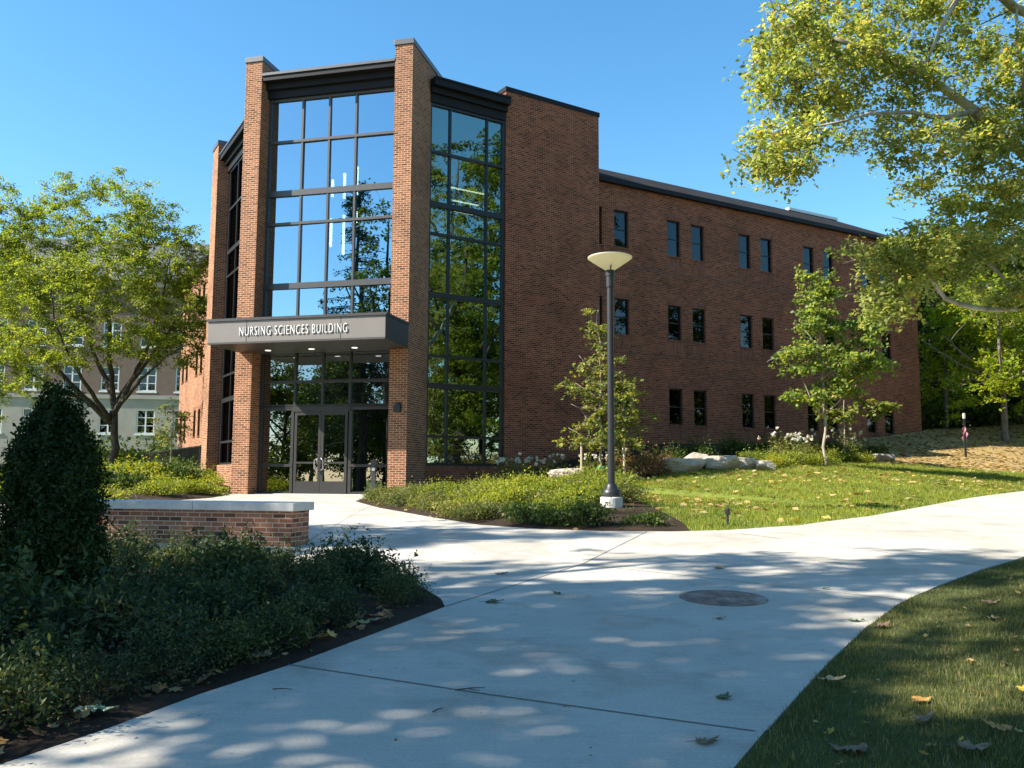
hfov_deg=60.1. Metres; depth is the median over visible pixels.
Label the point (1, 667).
shrub
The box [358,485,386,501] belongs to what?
shrub
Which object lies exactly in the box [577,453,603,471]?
flowering plant
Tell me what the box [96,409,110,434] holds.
window
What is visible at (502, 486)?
shrub
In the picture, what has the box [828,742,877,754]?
fallen leaf
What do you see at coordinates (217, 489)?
shrub
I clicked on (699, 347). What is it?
window
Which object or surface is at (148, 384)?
window
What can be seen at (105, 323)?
window
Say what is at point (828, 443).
shrub
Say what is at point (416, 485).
shrub
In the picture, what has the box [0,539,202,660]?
shrub
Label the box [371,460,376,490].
door opener post
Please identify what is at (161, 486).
shrub
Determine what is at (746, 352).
window
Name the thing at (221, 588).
shrub
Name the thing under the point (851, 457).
shrub
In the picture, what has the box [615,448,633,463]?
flowering plant
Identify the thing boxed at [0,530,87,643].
shrub
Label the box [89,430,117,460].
shrub
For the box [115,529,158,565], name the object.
shrub
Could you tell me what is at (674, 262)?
window
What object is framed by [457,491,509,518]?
shrub
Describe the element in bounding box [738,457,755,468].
boulder
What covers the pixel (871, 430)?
window
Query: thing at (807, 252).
window
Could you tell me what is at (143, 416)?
window
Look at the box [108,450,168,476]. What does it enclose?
shrub
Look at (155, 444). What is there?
shrub
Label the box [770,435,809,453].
shrub
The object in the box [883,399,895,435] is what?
window
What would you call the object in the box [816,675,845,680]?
fallen leaf
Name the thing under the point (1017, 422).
shrub
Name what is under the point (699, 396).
window
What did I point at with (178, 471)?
shrub
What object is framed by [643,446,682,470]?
shrub
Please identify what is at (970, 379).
woodland tree
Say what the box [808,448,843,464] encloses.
shrub
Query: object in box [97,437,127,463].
shrub
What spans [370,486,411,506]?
shrub
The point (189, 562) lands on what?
shrub
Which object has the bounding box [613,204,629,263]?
window
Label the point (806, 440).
flowering plant
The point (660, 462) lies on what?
shrub
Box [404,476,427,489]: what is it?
shrub
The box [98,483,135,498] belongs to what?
shrub
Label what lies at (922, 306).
woodland tree
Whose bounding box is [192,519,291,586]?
shrub
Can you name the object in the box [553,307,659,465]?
young tree
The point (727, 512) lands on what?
path light
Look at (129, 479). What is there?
shrub
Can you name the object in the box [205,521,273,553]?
shrub
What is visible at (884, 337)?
window
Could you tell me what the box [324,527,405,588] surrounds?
shrub
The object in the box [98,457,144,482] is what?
shrub
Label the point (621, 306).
window
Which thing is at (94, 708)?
fallen leaf
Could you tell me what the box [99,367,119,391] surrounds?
window
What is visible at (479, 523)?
leaf litter
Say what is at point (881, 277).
window
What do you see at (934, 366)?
maple tree
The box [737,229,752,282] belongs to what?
window
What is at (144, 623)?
shrub
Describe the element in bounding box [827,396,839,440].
window
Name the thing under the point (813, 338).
window
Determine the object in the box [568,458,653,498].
shrub
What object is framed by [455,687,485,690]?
twig
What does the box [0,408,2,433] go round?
window
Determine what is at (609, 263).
street lamp
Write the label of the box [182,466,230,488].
shrub
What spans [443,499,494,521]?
shrub
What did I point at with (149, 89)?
sky
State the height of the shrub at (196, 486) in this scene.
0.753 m
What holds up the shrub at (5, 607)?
on the planting soil at (25, 743)
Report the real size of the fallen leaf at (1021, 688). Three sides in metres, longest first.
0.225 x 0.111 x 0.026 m
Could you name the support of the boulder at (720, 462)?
on the ground at (708, 494)
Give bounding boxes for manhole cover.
[679,590,767,605]
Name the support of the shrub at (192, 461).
on the planting soil at (176, 496)
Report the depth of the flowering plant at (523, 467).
28.32 m
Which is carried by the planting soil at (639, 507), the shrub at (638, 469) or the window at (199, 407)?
the shrub at (638, 469)
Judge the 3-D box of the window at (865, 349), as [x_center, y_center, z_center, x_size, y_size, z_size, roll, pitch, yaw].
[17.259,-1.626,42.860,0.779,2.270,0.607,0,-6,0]
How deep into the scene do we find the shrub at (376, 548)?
9.86 m
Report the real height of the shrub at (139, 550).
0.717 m
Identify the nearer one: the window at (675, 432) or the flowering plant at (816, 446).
the flowering plant at (816, 446)
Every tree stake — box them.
[580,442,582,468]
[623,442,625,472]
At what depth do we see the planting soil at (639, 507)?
17.86 m
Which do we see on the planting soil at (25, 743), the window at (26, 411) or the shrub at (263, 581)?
the shrub at (263, 581)
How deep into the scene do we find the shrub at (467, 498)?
19.45 m
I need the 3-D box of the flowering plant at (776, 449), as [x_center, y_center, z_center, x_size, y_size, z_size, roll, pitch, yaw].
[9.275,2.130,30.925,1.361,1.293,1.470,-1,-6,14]
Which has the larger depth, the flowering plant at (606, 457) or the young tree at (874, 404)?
the young tree at (874, 404)
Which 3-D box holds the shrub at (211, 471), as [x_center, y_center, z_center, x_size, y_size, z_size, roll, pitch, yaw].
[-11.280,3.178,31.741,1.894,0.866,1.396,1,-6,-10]
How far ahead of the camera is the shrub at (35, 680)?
4.82 m
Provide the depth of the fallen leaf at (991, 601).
8.32 m
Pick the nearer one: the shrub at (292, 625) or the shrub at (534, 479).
the shrub at (292, 625)
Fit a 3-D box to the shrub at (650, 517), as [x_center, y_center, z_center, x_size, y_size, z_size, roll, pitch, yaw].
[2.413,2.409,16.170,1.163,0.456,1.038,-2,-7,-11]
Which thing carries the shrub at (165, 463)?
on the planting soil at (176, 496)
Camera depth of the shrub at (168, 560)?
7.90 m
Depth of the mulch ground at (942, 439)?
40.32 m
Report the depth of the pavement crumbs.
7.37 m
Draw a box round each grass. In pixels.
[635,460,1023,530]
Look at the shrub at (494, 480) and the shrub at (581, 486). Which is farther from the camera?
the shrub at (494, 480)
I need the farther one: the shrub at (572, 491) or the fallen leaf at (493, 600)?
the shrub at (572, 491)
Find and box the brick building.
[177,38,921,495]
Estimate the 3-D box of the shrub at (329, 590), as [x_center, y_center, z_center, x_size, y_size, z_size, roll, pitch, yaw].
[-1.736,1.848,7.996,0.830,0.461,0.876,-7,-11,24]
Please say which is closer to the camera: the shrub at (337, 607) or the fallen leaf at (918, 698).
the fallen leaf at (918, 698)
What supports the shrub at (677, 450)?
on the planting soil at (639, 507)
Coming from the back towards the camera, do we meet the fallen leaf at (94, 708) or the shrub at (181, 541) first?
the shrub at (181, 541)
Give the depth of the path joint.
6.03 m
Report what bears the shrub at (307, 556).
on the planting soil at (25, 743)
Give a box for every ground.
[230,430,1023,759]
[840,424,1023,472]
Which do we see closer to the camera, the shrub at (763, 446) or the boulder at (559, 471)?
the boulder at (559, 471)
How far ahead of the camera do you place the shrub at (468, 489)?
21.00 m
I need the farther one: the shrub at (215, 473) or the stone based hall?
the stone based hall
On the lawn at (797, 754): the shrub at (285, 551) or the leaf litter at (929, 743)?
the leaf litter at (929, 743)
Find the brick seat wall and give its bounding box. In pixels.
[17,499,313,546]
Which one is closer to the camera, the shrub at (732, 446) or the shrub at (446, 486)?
the shrub at (446, 486)
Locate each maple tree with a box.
[918,312,994,428]
[922,269,1023,441]
[968,282,1023,421]
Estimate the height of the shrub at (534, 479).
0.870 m
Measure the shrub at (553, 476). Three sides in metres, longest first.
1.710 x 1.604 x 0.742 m
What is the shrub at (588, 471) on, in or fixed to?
on the planting soil at (639, 507)
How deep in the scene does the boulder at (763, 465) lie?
28.26 m
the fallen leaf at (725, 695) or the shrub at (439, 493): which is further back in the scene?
the shrub at (439, 493)
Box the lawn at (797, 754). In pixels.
[734,558,1023,767]
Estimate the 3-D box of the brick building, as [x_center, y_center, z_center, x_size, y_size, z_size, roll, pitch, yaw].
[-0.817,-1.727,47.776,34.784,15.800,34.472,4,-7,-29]
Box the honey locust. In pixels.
[0,166,209,464]
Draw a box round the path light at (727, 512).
[725,508,729,524]
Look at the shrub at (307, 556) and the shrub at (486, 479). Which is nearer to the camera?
the shrub at (307, 556)
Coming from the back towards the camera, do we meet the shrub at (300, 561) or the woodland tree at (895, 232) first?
the woodland tree at (895, 232)
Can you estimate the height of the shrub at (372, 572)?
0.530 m
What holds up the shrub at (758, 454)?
on the planting soil at (639, 507)
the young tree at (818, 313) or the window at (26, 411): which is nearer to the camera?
the young tree at (818, 313)
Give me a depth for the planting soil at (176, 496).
26.19 m
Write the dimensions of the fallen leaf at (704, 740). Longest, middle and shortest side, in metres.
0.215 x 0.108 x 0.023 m
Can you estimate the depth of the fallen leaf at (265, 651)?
6.35 m
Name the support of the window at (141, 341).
in the stone based hall
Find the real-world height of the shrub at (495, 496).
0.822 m
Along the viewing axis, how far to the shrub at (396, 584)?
8.49 m
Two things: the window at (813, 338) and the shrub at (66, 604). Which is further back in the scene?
the window at (813, 338)
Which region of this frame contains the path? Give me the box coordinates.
[0,491,1023,767]
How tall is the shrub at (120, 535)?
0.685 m
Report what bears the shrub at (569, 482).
on the planting soil at (639, 507)
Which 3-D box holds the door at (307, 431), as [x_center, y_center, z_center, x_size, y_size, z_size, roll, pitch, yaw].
[-6.755,2.258,29.178,0.941,2.710,0.377,0,-6,0]
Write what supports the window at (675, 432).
in the brick building
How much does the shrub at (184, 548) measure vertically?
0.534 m
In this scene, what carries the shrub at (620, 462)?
on the planting soil at (639, 507)
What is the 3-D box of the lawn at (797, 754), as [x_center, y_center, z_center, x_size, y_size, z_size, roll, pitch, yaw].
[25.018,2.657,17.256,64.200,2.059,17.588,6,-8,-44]
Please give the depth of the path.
6.67 m
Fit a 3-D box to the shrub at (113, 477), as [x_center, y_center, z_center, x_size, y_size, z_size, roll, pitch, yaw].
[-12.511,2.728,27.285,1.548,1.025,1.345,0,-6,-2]
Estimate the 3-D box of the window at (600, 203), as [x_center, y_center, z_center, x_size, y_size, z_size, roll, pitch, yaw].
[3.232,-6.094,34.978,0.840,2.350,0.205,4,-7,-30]
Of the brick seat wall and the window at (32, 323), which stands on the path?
the brick seat wall
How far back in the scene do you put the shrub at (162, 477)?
28.44 m
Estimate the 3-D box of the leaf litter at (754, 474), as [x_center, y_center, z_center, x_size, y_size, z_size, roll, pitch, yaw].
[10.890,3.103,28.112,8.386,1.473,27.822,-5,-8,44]
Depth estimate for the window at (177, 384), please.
77.69 m
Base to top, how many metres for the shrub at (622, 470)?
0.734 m
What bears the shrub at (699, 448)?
on the planting soil at (639, 507)
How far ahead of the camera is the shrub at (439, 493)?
21.82 m
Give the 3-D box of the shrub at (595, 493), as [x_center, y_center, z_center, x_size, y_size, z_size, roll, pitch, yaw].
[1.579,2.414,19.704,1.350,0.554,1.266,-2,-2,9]
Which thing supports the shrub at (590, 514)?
on the planting soil at (639, 507)
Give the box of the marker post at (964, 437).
[962,413,967,456]
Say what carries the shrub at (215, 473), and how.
on the planting soil at (176, 496)
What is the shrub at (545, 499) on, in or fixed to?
on the planting soil at (639, 507)
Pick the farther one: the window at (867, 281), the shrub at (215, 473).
the window at (867, 281)
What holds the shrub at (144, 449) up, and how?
on the ground at (708, 494)
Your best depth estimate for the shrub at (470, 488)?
22.17 m
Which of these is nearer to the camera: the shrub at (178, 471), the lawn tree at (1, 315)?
the shrub at (178, 471)
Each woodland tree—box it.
[885,218,997,393]
[906,221,981,429]
[920,191,1023,424]
[927,254,1022,391]
[972,193,1023,277]
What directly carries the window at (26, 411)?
in the stone based hall
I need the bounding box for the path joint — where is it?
[289,505,1014,730]
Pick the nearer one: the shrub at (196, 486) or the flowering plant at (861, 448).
the shrub at (196, 486)
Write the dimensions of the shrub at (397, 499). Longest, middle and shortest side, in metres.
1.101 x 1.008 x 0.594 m
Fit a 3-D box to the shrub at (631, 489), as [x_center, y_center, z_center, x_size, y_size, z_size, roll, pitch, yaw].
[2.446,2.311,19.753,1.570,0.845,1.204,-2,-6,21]
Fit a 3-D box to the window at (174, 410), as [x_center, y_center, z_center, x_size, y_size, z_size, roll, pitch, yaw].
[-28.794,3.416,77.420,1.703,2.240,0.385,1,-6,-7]
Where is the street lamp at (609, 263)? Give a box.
[588,252,631,507]
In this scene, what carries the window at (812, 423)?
in the brick building
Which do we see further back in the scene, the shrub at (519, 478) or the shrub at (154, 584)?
the shrub at (519, 478)
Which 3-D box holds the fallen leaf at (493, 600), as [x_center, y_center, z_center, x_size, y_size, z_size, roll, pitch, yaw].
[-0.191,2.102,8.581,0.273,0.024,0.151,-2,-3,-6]
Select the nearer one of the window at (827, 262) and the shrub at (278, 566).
the shrub at (278, 566)
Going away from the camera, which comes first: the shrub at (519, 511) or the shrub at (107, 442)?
the shrub at (519, 511)
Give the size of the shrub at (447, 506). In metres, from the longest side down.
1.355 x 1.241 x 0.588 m
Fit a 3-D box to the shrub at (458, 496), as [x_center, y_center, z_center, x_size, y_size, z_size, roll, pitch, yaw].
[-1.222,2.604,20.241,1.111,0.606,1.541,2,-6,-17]
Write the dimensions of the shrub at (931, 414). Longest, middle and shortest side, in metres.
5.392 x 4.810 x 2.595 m
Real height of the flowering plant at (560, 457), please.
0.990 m
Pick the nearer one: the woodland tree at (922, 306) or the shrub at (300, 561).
the shrub at (300, 561)
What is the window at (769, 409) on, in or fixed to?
in the brick building
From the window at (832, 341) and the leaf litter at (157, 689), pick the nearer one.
the leaf litter at (157, 689)
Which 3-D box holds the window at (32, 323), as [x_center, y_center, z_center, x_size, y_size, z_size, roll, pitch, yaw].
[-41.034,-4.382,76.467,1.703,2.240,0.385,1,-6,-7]
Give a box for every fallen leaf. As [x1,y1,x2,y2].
[61,704,116,712]
[102,683,129,690]
[251,649,271,657]
[478,598,503,602]
[686,735,718,742]
[716,692,731,699]
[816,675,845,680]
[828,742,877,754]
[845,617,865,620]
[869,620,889,627]
[903,696,931,701]
[911,711,933,722]
[945,739,990,750]
[974,599,999,602]
[982,718,1017,733]
[1016,685,1023,693]
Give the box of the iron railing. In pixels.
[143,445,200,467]
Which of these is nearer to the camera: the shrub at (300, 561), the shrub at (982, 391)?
the shrub at (300, 561)
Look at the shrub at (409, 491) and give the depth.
23.84 m
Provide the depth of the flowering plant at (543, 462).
28.18 m
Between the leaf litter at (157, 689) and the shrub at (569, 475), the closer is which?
the leaf litter at (157, 689)
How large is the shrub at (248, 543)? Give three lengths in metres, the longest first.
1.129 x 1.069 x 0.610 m
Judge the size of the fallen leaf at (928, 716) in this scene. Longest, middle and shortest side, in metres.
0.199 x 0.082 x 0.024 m
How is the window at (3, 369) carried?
in the stone based hall
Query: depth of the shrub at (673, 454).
29.33 m
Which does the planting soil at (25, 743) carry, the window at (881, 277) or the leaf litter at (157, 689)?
the leaf litter at (157, 689)
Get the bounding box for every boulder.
[547,468,581,477]
[662,458,707,472]
[685,452,708,458]
[703,455,740,469]
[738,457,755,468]
[755,460,775,470]
[871,454,895,459]
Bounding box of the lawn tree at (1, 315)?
[0,285,30,367]
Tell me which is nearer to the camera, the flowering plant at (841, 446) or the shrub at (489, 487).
the shrub at (489, 487)
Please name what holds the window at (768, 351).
in the brick building
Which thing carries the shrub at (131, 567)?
on the planting soil at (25, 743)
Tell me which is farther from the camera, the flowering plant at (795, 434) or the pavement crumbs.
the flowering plant at (795, 434)
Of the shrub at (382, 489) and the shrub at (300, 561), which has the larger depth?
the shrub at (382, 489)
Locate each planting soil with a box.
[0,562,444,763]
[104,482,230,499]
[357,441,866,530]
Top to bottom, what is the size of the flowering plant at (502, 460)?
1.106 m
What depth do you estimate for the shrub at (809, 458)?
29.71 m
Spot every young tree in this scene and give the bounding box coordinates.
[146,397,196,462]
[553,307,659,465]
[767,264,900,466]
[812,380,900,459]
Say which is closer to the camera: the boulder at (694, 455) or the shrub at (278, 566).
the shrub at (278, 566)
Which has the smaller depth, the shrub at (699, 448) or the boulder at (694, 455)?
the boulder at (694, 455)
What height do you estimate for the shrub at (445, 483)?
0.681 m
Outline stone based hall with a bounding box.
[0,237,209,465]
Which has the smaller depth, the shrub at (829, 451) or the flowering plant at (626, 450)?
the flowering plant at (626, 450)
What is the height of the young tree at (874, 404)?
3.271 m
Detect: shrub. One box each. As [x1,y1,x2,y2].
[0,377,121,603]
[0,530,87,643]
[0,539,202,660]
[0,555,67,661]
[0,610,101,673]
[0,610,109,736]
[0,650,51,706]
[9,570,90,624]
[33,619,166,718]
[64,558,216,660]
[78,518,160,581]
[87,538,154,584]
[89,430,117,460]
[94,458,125,486]
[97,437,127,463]
[97,546,202,621]
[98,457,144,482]
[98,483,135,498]
[99,435,156,463]
[100,461,155,488]
[105,515,159,549]
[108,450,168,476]
[109,595,247,690]
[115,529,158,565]
[117,431,174,457]
[117,438,170,462]
[123,470,194,495]
[132,552,206,603]
[135,437,175,460]
[136,467,178,482]
[139,536,183,566]
[143,450,181,476]
[148,524,202,564]
[155,530,210,570]
[157,526,238,594]
[160,454,211,482]
[161,474,215,493]
[166,461,228,479]
[169,530,214,555]
[171,472,232,494]
[174,555,272,626]
[175,454,202,468]
[177,591,291,670]
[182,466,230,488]
[190,464,221,478]
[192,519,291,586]
[194,522,277,562]
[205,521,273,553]
[220,550,295,606]
[244,573,341,639]
[246,584,327,652]
[253,531,310,574]
[258,549,304,581]
[278,535,360,598]
[278,540,321,566]
[278,562,368,609]
[282,573,376,628]
[286,546,351,581]
[299,523,374,580]
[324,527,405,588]
[327,527,396,578]
[346,548,429,594]
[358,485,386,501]
[360,553,438,608]
[363,482,389,498]
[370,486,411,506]
[378,480,424,500]
[381,488,413,507]
[384,481,409,490]
[395,479,432,490]
[401,488,439,508]
[402,483,454,501]
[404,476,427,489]
[410,474,469,497]
[411,492,448,510]
[425,492,473,518]
[426,475,462,487]
[436,485,472,502]
[439,478,490,500]
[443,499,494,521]
[449,488,487,503]
[450,478,487,492]
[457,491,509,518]
[461,469,493,485]
[470,475,536,509]
[471,473,541,504]
[471,475,500,487]
[475,471,513,486]
[476,474,511,491]
[480,478,501,495]
[492,464,567,488]
[497,489,558,522]
[505,469,550,486]
[517,479,565,502]
[522,490,574,511]
[526,471,588,496]
[528,499,574,526]
[537,469,575,480]
[540,478,593,508]
[546,476,594,491]
[546,489,595,509]
[548,467,597,484]
[552,485,633,526]
[556,470,592,486]
[562,481,601,502]
[567,459,607,476]
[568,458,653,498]
[591,474,654,502]
[597,465,642,481]
[603,447,640,472]
[615,465,637,479]
[615,503,675,526]
[617,446,663,477]
[636,439,674,474]
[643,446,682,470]
[650,447,683,459]
[652,440,687,457]
[679,433,721,456]
[711,427,762,455]
[735,447,773,459]
[737,434,778,454]
[760,444,804,464]
[761,450,797,466]
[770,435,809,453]
[791,448,831,464]
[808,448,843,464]
[810,434,855,452]
[818,445,847,462]
[835,446,870,462]
[854,449,877,461]
[856,439,892,453]
[920,373,975,428]
[920,386,992,429]
[921,390,965,429]
[933,373,1017,425]
[950,378,1019,406]
[953,394,1023,426]
[999,390,1019,422]
[1008,396,1018,423]
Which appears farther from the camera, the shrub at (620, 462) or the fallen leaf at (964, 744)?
the shrub at (620, 462)
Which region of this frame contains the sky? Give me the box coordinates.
[0,0,1023,244]
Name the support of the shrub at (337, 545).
on the planting soil at (25, 743)
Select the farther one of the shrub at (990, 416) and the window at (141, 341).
the window at (141, 341)
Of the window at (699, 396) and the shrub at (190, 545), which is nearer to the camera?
the shrub at (190, 545)
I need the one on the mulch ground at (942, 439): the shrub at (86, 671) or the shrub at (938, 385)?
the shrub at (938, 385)
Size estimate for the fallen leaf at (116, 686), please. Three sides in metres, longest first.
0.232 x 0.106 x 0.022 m
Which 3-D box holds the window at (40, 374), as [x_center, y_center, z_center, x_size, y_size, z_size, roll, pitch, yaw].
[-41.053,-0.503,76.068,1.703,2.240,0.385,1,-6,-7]
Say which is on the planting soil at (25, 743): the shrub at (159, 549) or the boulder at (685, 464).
the shrub at (159, 549)
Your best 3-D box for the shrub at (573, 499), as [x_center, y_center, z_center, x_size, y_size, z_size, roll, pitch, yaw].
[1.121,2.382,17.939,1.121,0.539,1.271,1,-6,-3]
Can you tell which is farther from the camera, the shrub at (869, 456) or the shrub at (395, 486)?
the shrub at (869, 456)
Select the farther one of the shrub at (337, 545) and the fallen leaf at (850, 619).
the shrub at (337, 545)
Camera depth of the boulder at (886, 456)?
34.05 m
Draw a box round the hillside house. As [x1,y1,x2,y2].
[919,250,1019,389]
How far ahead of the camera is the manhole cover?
8.86 m
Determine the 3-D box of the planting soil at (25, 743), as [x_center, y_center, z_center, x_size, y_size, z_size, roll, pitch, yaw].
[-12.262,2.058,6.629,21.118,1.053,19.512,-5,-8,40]
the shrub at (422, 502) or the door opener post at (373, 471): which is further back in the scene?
the door opener post at (373, 471)
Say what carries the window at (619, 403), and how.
in the brick building
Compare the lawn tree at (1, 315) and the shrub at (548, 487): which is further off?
the lawn tree at (1, 315)
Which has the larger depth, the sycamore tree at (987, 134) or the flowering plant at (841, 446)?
the flowering plant at (841, 446)
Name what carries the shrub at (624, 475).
on the planting soil at (639, 507)
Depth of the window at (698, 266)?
37.75 m
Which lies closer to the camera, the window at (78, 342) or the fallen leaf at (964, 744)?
the fallen leaf at (964, 744)
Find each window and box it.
[0,365,4,388]
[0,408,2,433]
[21,408,33,433]
[22,365,43,390]
[28,320,45,345]
[63,366,81,391]
[65,321,83,346]
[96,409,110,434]
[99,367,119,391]
[102,322,121,347]
[134,410,154,435]
[136,367,156,392]
[140,323,152,348]
[173,410,178,435]
[174,368,179,392]
[196,405,200,436]
[599,201,602,252]
[600,291,603,347]
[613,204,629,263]
[614,293,630,350]
[614,380,631,437]
[666,215,681,271]
[667,300,682,355]
[668,383,684,439]
[690,219,705,275]
[691,303,706,357]
[693,385,708,440]
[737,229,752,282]
[739,310,753,362]
[741,389,755,442]
[759,233,773,286]
[761,313,775,364]
[763,390,777,442]
[802,242,815,290]
[804,319,817,364]
[806,393,820,441]
[822,245,834,287]
[825,321,833,368]
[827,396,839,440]
[860,255,869,301]
[864,330,874,373]
[865,398,878,437]
[879,263,889,301]
[882,330,892,375]
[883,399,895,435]
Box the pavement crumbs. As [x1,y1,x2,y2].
[183,510,1015,754]
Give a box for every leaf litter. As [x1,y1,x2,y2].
[0,602,393,753]
[379,500,635,529]
[638,461,1023,524]
[813,566,1023,764]
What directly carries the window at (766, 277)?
in the brick building
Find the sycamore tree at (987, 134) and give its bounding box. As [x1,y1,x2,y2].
[719,0,1023,339]
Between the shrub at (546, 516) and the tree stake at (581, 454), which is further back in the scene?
the tree stake at (581, 454)
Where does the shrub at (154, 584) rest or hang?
on the planting soil at (25, 743)
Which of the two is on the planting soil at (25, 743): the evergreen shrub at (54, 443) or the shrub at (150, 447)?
the evergreen shrub at (54, 443)
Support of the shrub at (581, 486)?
on the planting soil at (639, 507)
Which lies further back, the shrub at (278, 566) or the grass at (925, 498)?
the grass at (925, 498)
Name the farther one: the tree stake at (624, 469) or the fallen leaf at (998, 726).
the tree stake at (624, 469)
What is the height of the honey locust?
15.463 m
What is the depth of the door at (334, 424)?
28.99 m
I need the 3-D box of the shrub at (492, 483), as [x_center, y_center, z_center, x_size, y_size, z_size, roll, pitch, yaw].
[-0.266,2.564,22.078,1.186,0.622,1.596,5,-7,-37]
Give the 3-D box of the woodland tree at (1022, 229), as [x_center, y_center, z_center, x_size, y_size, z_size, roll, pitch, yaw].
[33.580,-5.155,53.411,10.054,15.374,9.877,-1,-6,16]
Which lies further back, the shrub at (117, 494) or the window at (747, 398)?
the window at (747, 398)
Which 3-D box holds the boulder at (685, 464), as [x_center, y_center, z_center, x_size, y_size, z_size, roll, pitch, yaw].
[5.516,2.606,28.112,1.626,0.527,0.873,2,-6,-17]
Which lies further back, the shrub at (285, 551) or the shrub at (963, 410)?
the shrub at (963, 410)
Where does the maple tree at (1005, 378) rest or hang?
on the mulch ground at (942, 439)
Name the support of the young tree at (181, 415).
on the ground at (708, 494)
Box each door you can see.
[293,411,321,493]
[319,411,348,493]
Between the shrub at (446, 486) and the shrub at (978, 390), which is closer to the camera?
the shrub at (446, 486)
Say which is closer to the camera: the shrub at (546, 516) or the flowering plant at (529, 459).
the shrub at (546, 516)
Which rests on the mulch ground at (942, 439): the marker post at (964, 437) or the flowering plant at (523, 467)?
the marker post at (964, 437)
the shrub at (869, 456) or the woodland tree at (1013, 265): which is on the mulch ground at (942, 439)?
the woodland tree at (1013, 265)
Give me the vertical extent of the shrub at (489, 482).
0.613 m
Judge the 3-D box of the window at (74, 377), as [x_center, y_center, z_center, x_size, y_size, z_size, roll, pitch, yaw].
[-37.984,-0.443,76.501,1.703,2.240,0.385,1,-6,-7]
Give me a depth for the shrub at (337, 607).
7.48 m
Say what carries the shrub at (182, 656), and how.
on the planting soil at (25, 743)
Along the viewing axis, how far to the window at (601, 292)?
34.81 m
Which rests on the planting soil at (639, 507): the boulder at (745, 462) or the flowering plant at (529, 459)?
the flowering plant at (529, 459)
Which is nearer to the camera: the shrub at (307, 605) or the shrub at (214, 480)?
the shrub at (307, 605)
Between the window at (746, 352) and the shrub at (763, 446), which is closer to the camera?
the shrub at (763, 446)
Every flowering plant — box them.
[487,456,520,479]
[501,452,537,478]
[515,454,540,476]
[534,457,555,478]
[544,453,573,471]
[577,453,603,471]
[598,452,621,470]
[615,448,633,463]
[757,427,796,453]
[789,431,810,457]
[789,436,817,463]
[801,428,828,453]
[825,425,863,456]
[845,435,867,453]
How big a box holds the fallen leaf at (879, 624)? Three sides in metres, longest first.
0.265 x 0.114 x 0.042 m
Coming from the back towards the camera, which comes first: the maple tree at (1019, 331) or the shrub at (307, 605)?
the maple tree at (1019, 331)
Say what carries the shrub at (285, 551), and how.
on the planting soil at (25, 743)
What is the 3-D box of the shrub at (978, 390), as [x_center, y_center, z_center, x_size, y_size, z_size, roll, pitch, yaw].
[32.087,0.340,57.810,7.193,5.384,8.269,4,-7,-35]
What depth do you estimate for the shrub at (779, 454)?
29.66 m
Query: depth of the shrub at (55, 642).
5.64 m
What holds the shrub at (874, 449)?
on the planting soil at (639, 507)
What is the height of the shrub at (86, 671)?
0.529 m
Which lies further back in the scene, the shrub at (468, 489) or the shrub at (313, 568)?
the shrub at (468, 489)
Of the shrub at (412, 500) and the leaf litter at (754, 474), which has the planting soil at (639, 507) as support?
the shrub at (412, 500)
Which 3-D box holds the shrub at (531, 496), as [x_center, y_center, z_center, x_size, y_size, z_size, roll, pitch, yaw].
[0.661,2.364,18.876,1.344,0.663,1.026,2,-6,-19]
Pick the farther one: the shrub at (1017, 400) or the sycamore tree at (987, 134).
the shrub at (1017, 400)
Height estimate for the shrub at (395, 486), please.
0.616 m
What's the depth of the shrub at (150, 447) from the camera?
55.77 m
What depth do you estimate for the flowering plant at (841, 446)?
33.05 m
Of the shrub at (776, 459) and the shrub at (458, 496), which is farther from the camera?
the shrub at (776, 459)
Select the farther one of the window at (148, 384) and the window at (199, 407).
the window at (148, 384)
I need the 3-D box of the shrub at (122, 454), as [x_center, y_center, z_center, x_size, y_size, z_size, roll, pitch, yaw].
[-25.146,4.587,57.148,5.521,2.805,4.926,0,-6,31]
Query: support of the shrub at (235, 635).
on the planting soil at (25, 743)
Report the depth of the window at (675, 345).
36.71 m

